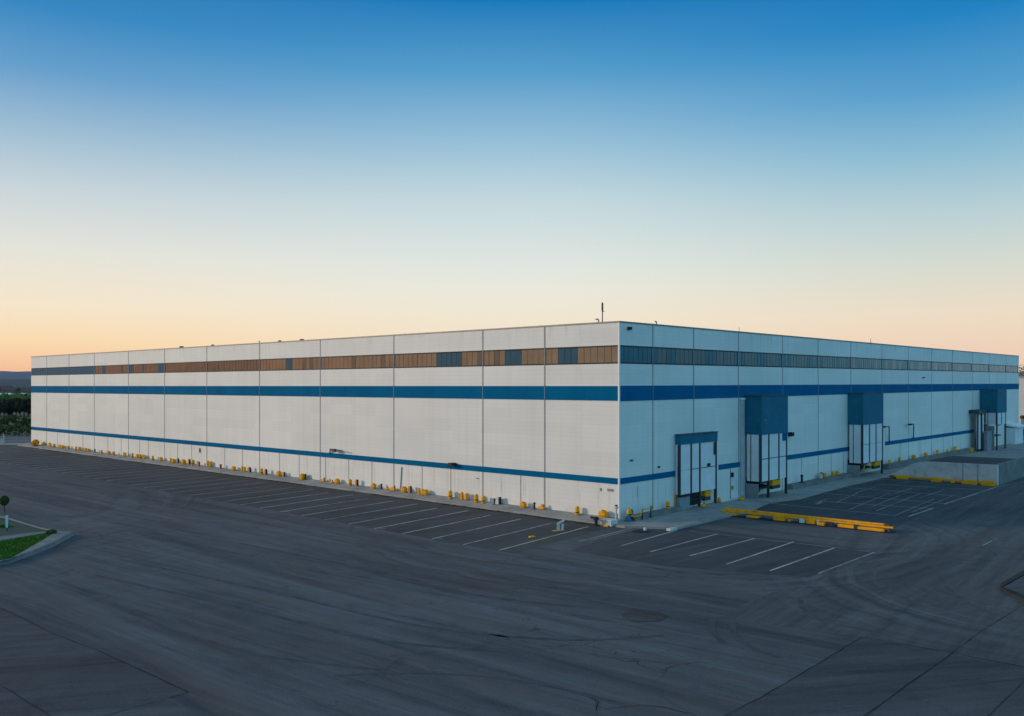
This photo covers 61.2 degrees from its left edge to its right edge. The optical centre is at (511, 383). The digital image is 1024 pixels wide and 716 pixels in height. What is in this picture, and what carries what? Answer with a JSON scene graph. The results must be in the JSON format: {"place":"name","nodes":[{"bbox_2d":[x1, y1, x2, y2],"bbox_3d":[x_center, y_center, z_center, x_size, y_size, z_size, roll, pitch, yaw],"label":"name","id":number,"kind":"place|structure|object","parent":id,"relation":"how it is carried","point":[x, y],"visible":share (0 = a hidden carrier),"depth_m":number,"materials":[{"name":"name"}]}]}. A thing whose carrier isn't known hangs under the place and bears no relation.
{"place":"outdoors","nodes":[
{"label":"outdoors","id":0,"kind":"place"},
{"bbox_2d":[1,387,20,392],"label":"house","id":1,"kind":"structure","parent":0,"point":[9,389],"depth_m":596.99,"materials":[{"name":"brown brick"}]},
{"bbox_2d":[0,436,29,442],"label":"wall","id":2,"kind":"structure","parent":0,"point":[20,439],"depth_m":139.27,"materials":[{"name":"grey concrete"}]},
{"bbox_2d":[0,379,30,387],"bbox_3d":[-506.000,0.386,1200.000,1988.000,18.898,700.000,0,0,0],"label":"hill","id":3,"kind":"structure","parent":0,"point":[25,383],"depth_m":1004.01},
{"bbox_2d":[0,411,30,435],"bbox_3d":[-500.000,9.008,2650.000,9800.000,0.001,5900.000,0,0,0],"label":"ground","id":4,"kind":"structure","parent":0,"point":[17,415],"depth_m":195.38,"materials":[{"name":"grey"}]},
{"bbox_2d":[0,399,9,416],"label":"evergreen tree","id":5,"kind":"object","parent":4,"relation":"on","point":[4,406],"visible":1,"depth_m":235.72,"materials":[{"name":"green plant"}]},
{"bbox_2d":[0,415,12,424],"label":"young tree","id":6,"kind":"object","parent":4,"relation":"on","point":[5,420],"visible":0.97,"depth_m":179.64,"materials":[{"name":"green plant"}]},
{"bbox_2d":[4,394,14,399],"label":"broadleaf tree","id":7,"kind":"object","parent":4,"relation":"on","point":[8,396],"visible":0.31,"depth_m":329.77,"materials":[{"name":"green plant"}]},
{"bbox_2d":[6,399,13,415],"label":"evergreen tree","id":8,"kind":"object","parent":4,"relation":"on","point":[11,404],"visible":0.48,"depth_m":238.89,"materials":[{"name":"green plant"}]},
{"bbox_2d":[0,423,22,434],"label":"hedge","id":9,"kind":"object","parent":4,"relation":"on","point":[10,429],"visible":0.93,"depth_m":151.82,"materials":[{"name":"green plant"}]},
{"bbox_2d":[8,398,17,414],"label":"evergreen tree","id":10,"kind":"object","parent":4,"relation":"on","point":[13,400],"visible":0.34,"depth_m":241.95,"materials":[{"name":"green plant"}]},
{"bbox_2d":[9,415,19,424],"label":"young tree","id":11,"kind":"object","parent":4,"relation":"on","point":[14,418],"visible":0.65,"depth_m":183.56,"materials":[{"name":"green plant"}]},
{"bbox_2d":[11,391,19,398],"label":"broadleaf tree","id":12,"kind":"object","parent":4,"relation":"on","point":[16,395],"visible":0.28,"depth_m":341.93,"materials":[{"name":"green plant"}]},
{"bbox_2d":[14,397,25,416],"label":"evergreen tree","id":13,"kind":"object","parent":4,"relation":"on","point":[20,405],"visible":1,"depth_m":235.51,"materials":[{"name":"green plant"}]},
{"bbox_2d":[15,417,30,426],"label":"young tree","id":14,"kind":"object","parent":4,"relation":"on","point":[24,420],"visible":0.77,"depth_m":175.41,"materials":[{"name":"green plant"}]},
{"bbox_2d":[19,423,30,434],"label":"hedge","id":15,"kind":"object","parent":4,"relation":"on","point":[27,428],"visible":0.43,"depth_m":149.85,"materials":[{"name":"green plant"}]},
{"bbox_2d":[20,393,30,399],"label":"broadleaf tree","id":16,"kind":"object","parent":4,"relation":"on","point":[26,395],"visible":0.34,"depth_m":329.11,"materials":[{"name":"green plant"}]},
{"bbox_2d":[23,400,29,415],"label":"evergreen tree","id":17,"kind":"object","parent":4,"relation":"on","point":[27,407],"visible":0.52,"depth_m":238.86,"materials":[{"name":"green plant"}]},
{"bbox_2d":[24,396,30,415],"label":"evergreen tree","id":18,"kind":"object","parent":4,"relation":"on","point":[29,400],"visible":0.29,"depth_m":241.61,"materials":[{"name":"green plant"}]},
{"bbox_2d":[0,531,45,539],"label":"path","id":19,"kind":"structure","parent":0,"point":[15,536],"depth_m":50.11,"materials":[{"name":"grey concrete"}]},
{"bbox_2d":[0,517,46,561],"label":"planting bed","id":20,"kind":"object","parent":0,"point":[17,528],"visible":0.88,"depth_m":52.20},
{"bbox_2d":[0,495,9,512],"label":"topiary tree","id":21,"kind":"object","parent":20,"relation":"on","point":[4,500],"visible":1,"depth_m":58.67,"materials":[{"name":"green plant"}]},
{"bbox_2d":[5,516,7,530],"bbox_3d":[-30.120,8.335,51.614,0.157,0.930,0.076,0,0,0],"label":"marker board","id":22,"kind":"object","parent":20,"relation":"on","point":[6,519],"visible":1,"depth_m":51.58,"materials":[{"name":"metal"}]},
{"bbox_2d":[0,533,51,559],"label":"lawn","id":23,"kind":"structure","parent":20,"relation":"on","point":[18,545],"depth_m":47.28,"materials":[{"name":"green plant"}]},
{"bbox_2d":[46,529,56,533],"bbox_3d":[-26.890,8.679,50.545,0.662,0.393,0.590,0,0,0],"label":"shrub","id":24,"kind":"object","parent":23,"relation":"on","point":[51,531],"visible":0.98,"depth_m":50.41,"materials":[{"name":"green plant"}]},
{"bbox_2d":[20,388,30,393],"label":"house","id":25,"kind":"structure","parent":0,"point":[26,390],"depth_m":596.98,"materials":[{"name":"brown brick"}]},
{"bbox_2d":[17,443,622,523],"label":"pavement","id":26,"kind":"structure","parent":0,"point":[554,514],"depth_m":72.10,"materials":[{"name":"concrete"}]},
{"bbox_2d":[31,439,39,445],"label":"yellow shrub","id":27,"kind":"object","parent":26,"relation":"on","point":[35,442],"visible":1,"depth_m":121.54,"materials":[{"name":"plant"}]},
{"bbox_2d":[206,461,211,466],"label":"bollard","id":28,"kind":"object","parent":26,"relation":"on","point":[208,463],"visible":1,"depth_m":90.31,"materials":[{"name":"yellow metal"}]},
{"bbox_2d":[299,474,304,479],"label":"bollard","id":29,"kind":"object","parent":26,"relation":"on","point":[301,476],"visible":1,"depth_m":78.54,"materials":[{"name":"yellow metal"}]},
{"bbox_2d":[166,466,587,523],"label":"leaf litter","id":30,"kind":"object","parent":26,"relation":"on","point":[417,499],"visible":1,"depth_m":66.50,"materials":[{"name":"brown plant"}]},
{"bbox_2d":[401,486,406,492],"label":"bollard","id":31,"kind":"object","parent":26,"relation":"on","point":[403,489],"visible":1,"depth_m":69.13,"materials":[{"name":"yellow metal"}]},
{"bbox_2d":[418,488,423,494],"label":"bollard","id":32,"kind":"object","parent":26,"relation":"on","point":[420,491],"visible":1,"depth_m":67.89,"materials":[{"name":"yellow metal"}]},
{"bbox_2d":[423,489,428,494],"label":"bollard","id":33,"kind":"object","parent":26,"relation":"on","point":[425,492],"visible":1,"depth_m":67.41,"materials":[{"name":"yellow metal"}]},
{"bbox_2d":[446,490,451,498],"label":"bollard","id":34,"kind":"object","parent":26,"relation":"on","point":[449,494],"visible":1,"depth_m":65.61,"materials":[{"name":"yellow metal"}]},
{"bbox_2d":[460,492,467,499],"bbox_3d":[-3.572,8.409,64.734,0.710,0.566,0.268,0,0,42],"label":"bollard","id":35,"kind":"object","parent":26,"relation":"on","point":[462,496],"visible":1,"depth_m":64.77,"materials":[{"name":"yellow metal"}]},
{"bbox_2d":[472,494,479,502],"bbox_3d":[-2.622,8.442,63.743,0.468,0.638,0.468,0,0,40],"label":"bollard","id":36,"kind":"object","parent":26,"relation":"on","point":[476,498],"visible":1,"depth_m":63.61,"materials":[{"name":"yellow metal"}]},
{"bbox_2d":[479,496,486,503],"bbox_3d":[-2.106,8.478,63.280,0.403,0.550,0.403,0,0,41],"label":"bollard","id":37,"kind":"object","parent":26,"relation":"on","point":[482,500],"visible":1,"depth_m":63.19,"materials":[{"name":"yellow metal"}]},
{"bbox_2d":[495,497,500,503],"bbox_3d":[-1.009,8.427,62.427,0.462,0.524,0.248,0,0,42],"label":"bollard","id":38,"kind":"object","parent":26,"relation":"on","point":[497,500],"visible":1,"depth_m":62.28,"materials":[{"name":"white metal"}]},
{"bbox_2d":[520,502,526,507],"bbox_3d":[0.785,8.484,60.676,0.457,0.439,0.374,0,0,40],"label":"bollard","id":39,"kind":"object","parent":26,"relation":"on","point":[523,504],"visible":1,"depth_m":60.54,"materials":[{"name":"yellow metal"}]},
{"bbox_2d":[572,506,580,515],"bbox_3d":[4.333,8.441,57.511,0.448,0.612,0.448,0,0,44],"label":"bollard","id":40,"kind":"object","parent":26,"relation":"on","point":[577,512],"visible":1,"depth_m":57.38,"materials":[{"name":"yellow metal"}]},
{"bbox_2d":[599,510,607,517],"bbox_3d":[5.906,8.435,56.041,0.553,0.531,0.453,0,0,42],"label":"bollard","id":41,"kind":"object","parent":26,"relation":"on","point":[603,513],"visible":0.99,"depth_m":55.86,"materials":[{"name":"yellow metal"}]},
{"bbox_2d":[614,505,617,519],"bbox_3d":[6.654,8.240,55.240,0.260,1.020,0.247,0,0,0],"label":"valve stand","id":42,"kind":"object","parent":26,"relation":"on","point":[616,508],"visible":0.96,"depth_m":55.19,"materials":[{"name":"white paint"}]},
{"bbox_2d":[0,429,1023,715],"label":"yard","id":43,"kind":"structure","parent":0,"point":[60,589],"depth_m":34.18,"materials":[{"name":"grey asphalt"}]},
{"bbox_2d":[3,443,22,444],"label":"boundary kerb","id":44,"kind":"structure","parent":43,"relation":"on","point":[11,443],"depth_m":127.24,"materials":[{"name":"grey concrete"}]},
{"bbox_2d":[0,516,73,564],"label":"island kerb","id":45,"kind":"structure","parent":43,"relation":"on","point":[53,540],"depth_m":47.62,"materials":[{"name":"concrete"}]},
{"bbox_2d":[0,608,186,715],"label":"paved slab","id":46,"kind":"structure","parent":43,"relation":"attached to","point":[50,673],"depth_m":26.30,"materials":[{"name":"concrete"}]},
{"bbox_2d":[107,698,198,715],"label":"paved slab","id":47,"kind":"structure","parent":43,"relation":"attached to","point":[166,707],"depth_m":23.79,"materials":[{"name":"concrete"}]},
{"bbox_2d":[0,450,608,553],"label":"parking surface","id":48,"kind":"object","parent":43,"relation":"attached to","point":[511,539],"visible":1,"depth_m":64.39,"materials":[{"name":"grey asphalt"}]},
{"bbox_2d":[3,452,1020,573],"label":"parking lines","id":49,"kind":"object","parent":48,"relation":"on","point":[572,530],"visible":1,"depth_m":58.97,"materials":[{"name":"white paint"}]},
{"bbox_2d":[552,519,564,531],"bbox_3d":[3.052,8.724,53.266,0.714,0.552,1.645,0,0,31],"label":"parking barrier","id":50,"kind":"object","parent":48,"relation":"on","point":[558,526],"visible":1,"depth_m":52.84,"materials":[{"name":"grey metal"}]},
{"bbox_2d":[590,516,598,525],"bbox_3d":[5.250,8.685,54.724,0.524,0.630,0.396,0,0,26],"label":"hose stand","id":51,"kind":"object","parent":48,"relation":"on","point":[595,519],"visible":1,"depth_m":54.60,"materials":[{"name":"black metal"}]},
{"bbox_2d":[598,518,617,526],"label":"concrete plinth","id":52,"kind":"structure","parent":48,"relation":"on","point":[607,522],"depth_m":54.61,"materials":[{"name":"white paint"}]},
{"bbox_2d":[0,604,1023,715],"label":"pavement joints","id":53,"kind":"object","parent":43,"relation":"on","point":[590,697],"visible":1,"depth_m":26.27,"materials":[{"name":"black asphalt"}]},
{"bbox_2d":[31,321,1023,519],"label":"warehouse","id":54,"kind":"structure","parent":43,"relation":"on","point":[593,418],"depth_m":71.71,"materials":[{"name":"white paint"}]},
{"bbox_2d":[31,368,46,375],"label":"window","id":55,"kind":"structure","parent":54,"relation":"in","point":[34,371],"depth_m":123.49,"materials":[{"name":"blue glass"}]},
{"bbox_2d":[47,367,68,374],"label":"window","id":56,"kind":"structure","parent":54,"relation":"in","point":[53,370],"depth_m":118.52,"materials":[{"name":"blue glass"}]},
{"bbox_2d":[69,366,93,374],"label":"window","id":57,"kind":"structure","parent":54,"relation":"in","point":[78,370],"depth_m":113.29,"materials":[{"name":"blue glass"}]},
{"bbox_2d":[94,364,127,373],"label":"window","id":58,"kind":"structure","parent":54,"relation":"in","point":[103,369],"depth_m":107.10,"materials":[{"name":"brown glass"}]},
{"bbox_2d":[128,363,163,373],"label":"window","id":59,"kind":"structure","parent":54,"relation":"in","point":[154,367],"depth_m":100.71,"materials":[{"name":"brown glass"}]},
{"bbox_2d":[164,361,206,372],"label":"window","id":60,"kind":"structure","parent":54,"relation":"in","point":[179,367],"depth_m":94.40,"materials":[{"name":"brown glass"}]},
{"bbox_2d":[207,359,258,371],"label":"window","id":61,"kind":"structure","parent":54,"relation":"in","point":[230,365],"depth_m":87.65,"materials":[{"name":"brown glass"}]},
{"bbox_2d":[259,357,319,370],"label":"window","id":62,"kind":"structure","parent":54,"relation":"in","point":[305,363],"depth_m":80.81,"materials":[{"name":"brown glass"}]},
{"bbox_2d":[320,354,393,369],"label":"window","id":63,"kind":"structure","parent":54,"relation":"in","point":[381,360],"depth_m":73.90,"materials":[{"name":"brown glass"}]},
{"bbox_2d":[394,350,481,367],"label":"window","id":64,"kind":"structure","parent":54,"relation":"in","point":[457,358],"depth_m":67.09,"materials":[{"name":"brown glass"}]},
{"bbox_2d":[482,348,543,365],"bbox_3d":[0.067,-1.869,61.924,5.979,1.218,0.126,0,0,42],"label":"window","id":65,"kind":"structure","parent":54,"relation":"in","point":[533,356],"depth_m":61.87,"materials":[{"name":"brown glass"}]},
{"bbox_2d":[544,345,617,364],"bbox_3d":[4.568,-1.881,57.825,6.208,1.226,0.126,0,0,42],"label":"window","id":66,"kind":"structure","parent":54,"relation":"in","point":[608,354],"depth_m":57.71,"materials":[{"name":"brown glass"}]},
{"bbox_2d":[620,345,652,363],"bbox_3d":[8.194,-1.889,57.148,0.126,1.227,3.907,0,0,42],"label":"window","id":67,"kind":"structure","parent":54,"relation":"in","point":[628,354],"depth_m":57.12,"materials":[{"name":"blue glass"}]},
{"bbox_2d":[653,347,693,364],"bbox_3d":[11.300,-1.903,60.559,0.126,1.225,5.330,0,0,42],"label":"window","id":68,"kind":"structure","parent":54,"relation":"in","point":[661,355],"depth_m":60.45,"materials":[{"name":"blue glass"}]},
{"bbox_2d":[694,349,738,365],"bbox_3d":[15.361,-1.921,65.019,0.126,1.222,6.744,0,0,42],"label":"window","id":69,"kind":"structure","parent":54,"relation":"in","point":[703,357],"depth_m":64.90,"materials":[{"name":"blue glass"}]},
{"bbox_2d":[730,468,737,498],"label":"door","id":70,"kind":"structure","parent":54,"relation":"in","point":[733,480],"depth_m":66.96,"materials":[{"name":"metal"}]},
{"bbox_2d":[739,351,782,366],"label":"window","id":71,"kind":"structure","parent":54,"relation":"in","point":[747,359],"depth_m":70.31,"materials":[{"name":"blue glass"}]},
{"bbox_2d":[783,354,817,367],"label":"window","id":72,"kind":"structure","parent":54,"relation":"in","point":[789,360],"depth_m":75.82,"materials":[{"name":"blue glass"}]},
{"bbox_2d":[818,355,850,368],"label":"window","id":73,"kind":"structure","parent":54,"relation":"in","point":[834,362],"depth_m":81.48,"materials":[{"name":"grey glass"}]},
{"bbox_2d":[851,357,881,369],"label":"window","id":74,"kind":"structure","parent":54,"relation":"in","point":[856,363],"depth_m":87.48,"materials":[{"name":"grey glass"}]},
{"bbox_2d":[882,359,907,369],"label":"window","id":75,"kind":"structure","parent":54,"relation":"in","point":[887,364],"depth_m":93.53,"materials":[{"name":"grey glass"}]},
{"bbox_2d":[908,360,931,370],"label":"window","id":76,"kind":"structure","parent":54,"relation":"in","point":[912,365],"depth_m":99.93,"materials":[{"name":"grey glass"}]},
{"bbox_2d":[932,361,952,370],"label":"window","id":77,"kind":"structure","parent":54,"relation":"in","point":[936,366],"depth_m":106.09,"materials":[{"name":"grey glass"}]},
{"bbox_2d":[953,363,971,371],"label":"window","id":78,"kind":"structure","parent":54,"relation":"in","point":[964,367],"depth_m":112.38,"materials":[{"name":"grey glass"}]},
{"bbox_2d":[972,364,988,371],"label":"window","id":79,"kind":"structure","parent":54,"relation":"in","point":[975,367],"depth_m":118.70,"materials":[{"name":"grey glass"}]},
{"bbox_2d":[989,364,1005,372],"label":"window","id":80,"kind":"structure","parent":54,"relation":"in","point":[992,368],"depth_m":125.37,"materials":[{"name":"grey glass"}]},
{"bbox_2d":[1006,365,1017,372],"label":"window","id":81,"kind":"structure","parent":54,"relation":"in","point":[1009,369],"depth_m":131.42,"materials":[{"name":"grey glass"}]},
{"bbox_2d":[96,529,993,703],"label":"tyre marks","id":82,"kind":"object","parent":43,"relation":"on","point":[716,635],"visible":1,"depth_m":33.71,"materials":[{"name":"rubber"}]},
{"bbox_2d":[622,609,665,621],"bbox_3d":[5.134,8.988,33.614,1.718,0.001,1.892,0,0,0],"label":"asphalt patch","id":83,"kind":"object","parent":43,"relation":"on","point":[637,615],"visible":1,"depth_m":33.54,"materials":[{"name":"grey asphalt"}]},
{"bbox_2d":[666,527,677,530],"bbox_3d":[9.836,8.930,53.201,0.320,0.140,0.900,0,0,42],"label":"loose stone","id":84,"kind":"object","parent":43,"relation":"on","point":[671,528],"visible":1,"depth_m":52.97,"materials":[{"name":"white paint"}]},
{"bbox_2d":[570,528,871,576],"bbox_3d":[10.659,8.992,46.596,14.059,0.001,10.032,0,0,39],"label":"parking surface","id":85,"kind":"object","parent":43,"relation":"attached to","point":[766,562],"visible":1,"depth_m":46.07,"materials":[{"name":"grey asphalt"}]},
{"bbox_2d":[631,527,650,532],"bbox_3d":[7.832,8.865,52.626,1.240,0.270,1.240,0,0,0],"label":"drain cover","id":86,"kind":"object","parent":85,"relation":"on","point":[644,530],"visible":1,"depth_m":52.46,"materials":[{"name":"black metal"}]},
{"bbox_2d":[721,507,893,531],"bbox_3d":[18.729,8.765,55.912,11.270,0.469,0.700,0,0,41],"label":"guard barrier","id":87,"kind":"object","parent":43,"relation":"on","point":[821,521],"visible":0.98,"depth_m":55.23,"materials":[{"name":"yellow paint"}]},
{"bbox_2d":[726,637,949,715],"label":"paved slab","id":88,"kind":"structure","parent":43,"relation":"attached to","point":[861,676],"depth_m":26.03,"materials":[{"name":"concrete"}]},
{"bbox_2d":[757,480,990,526],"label":"parking surface","id":89,"kind":"object","parent":43,"relation":"attached to","point":[891,511],"visible":1,"depth_m":66.00,"materials":[{"name":"grey asphalt"}]},
{"bbox_2d":[888,474,995,485],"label":"guard barrier","id":90,"kind":"object","parent":43,"relation":"on","point":[969,482],"visible":1,"depth_m":78.42,"materials":[{"name":"metal"}]},
{"bbox_2d":[870,654,1023,715],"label":"paved slab","id":91,"kind":"structure","parent":43,"relation":"attached to","point":[958,685],"depth_m":25.19,"materials":[{"name":"concrete"}]},
{"bbox_2d":[882,456,1023,485],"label":"loading ramp","id":92,"kind":"structure","parent":43,"relation":"on","point":[999,471],"depth_m":79.52,"materials":[{"name":"concrete"}]},
{"bbox_2d":[0,371,1023,378],"bbox_3d":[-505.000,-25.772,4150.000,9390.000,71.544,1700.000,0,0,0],"label":"distant hills","id":93,"kind":"structure","parent":0,"point":[15,375],"depth_m":3706.04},
{"bbox_2d":[0,0,1023,371],"label":"sky","id":94,"kind":"structure","parent":0,"point":[174,173],"materials":[{"name":"blue"}]},
{"bbox_2d":[613,502,757,528],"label":"pavement","id":95,"kind":"structure","parent":0,"point":[694,515],"depth_m":57.20,"materials":[{"name":"concrete"}]},
{"bbox_2d":[625,508,632,521],"bbox_3d":[7.529,8.419,55.590,0.480,0.862,0.390,0,0,0],"label":"fire hydrant","id":96,"kind":"object","parent":95,"relation":"on","point":[629,513],"visible":1,"depth_m":55.48,"materials":[{"name":"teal metal"}]},
{"bbox_2d":[633,506,652,520],"bbox_3d":[8.515,8.455,56.428,0.238,0.790,2.251,0,0,44],"label":"pipe guard","id":97,"kind":"object","parent":95,"relation":"on","point":[651,507],"visible":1,"depth_m":56.31,"materials":[{"name":"yellow paint"}]},
{"bbox_2d":[633,447,974,520],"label":"pavement","id":98,"kind":"structure","parent":0,"point":[792,486],"depth_m":80.50,"materials":[{"name":"concrete"}]},
{"bbox_2d":[664,501,671,508],"bbox_3d":[10.686,8.316,59.280,0.394,0.537,0.394,0,0,41],"label":"bollard","id":99,"kind":"object","parent":98,"relation":"on","point":[667,504],"visible":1,"depth_m":59.17,"materials":[{"name":"yellow metal"}]},
{"bbox_2d":[818,472,822,478],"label":"bollard","id":100,"kind":"object","parent":98,"relation":"on","point":[820,475],"visible":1,"depth_m":77.91,"materials":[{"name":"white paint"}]},
{"bbox_2d":[731,515,894,532],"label":"gutter dirt","id":101,"kind":"structure","parent":0,"point":[766,519],"depth_m":56.33,"materials":[{"name":"brown soil"}]},
{"bbox_2d":[720,481,1023,665],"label":"service road","id":102,"kind":"structure","parent":0,"point":[912,560],"depth_m":37.45,"materials":[{"name":"grey asphalt"}]},
{"bbox_2d":[999,570,1023,602],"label":"island kerb","id":103,"kind":"structure","parent":102,"relation":"on","point":[1014,595],"depth_m":37.27,"materials":[{"name":"concrete"}]},
{"bbox_2d":[722,440,1023,509],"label":"pavement","id":104,"kind":"structure","parent":0,"point":[1014,451],"depth_m":77.79,"materials":[{"name":"concrete"}]},
{"bbox_2d":[1004,576,1023,594],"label":"island paving","id":105,"kind":"structure","parent":0,"point":[1017,585],"depth_m":37.79,"materials":[{"name":"concrete"}]},
{"bbox_2d":[1018,364,1023,375],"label":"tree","id":106,"kind":"object","parent":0,"point":[1021,371],"visible":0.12,"depth_m":239.36,"materials":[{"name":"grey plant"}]},
{"bbox_2d":[1019,376,1023,418],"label":"neighbour building","id":107,"kind":"structure","parent":0,"point":[1021,395],"depth_m":191.41,"materials":[{"name":"grey paint"}]},
{"bbox_2d":[1019,415,1023,428],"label":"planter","id":108,"kind":"object","parent":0,"point":[1021,420],"visible":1,"depth_m":171.65,"materials":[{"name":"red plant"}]}
]}

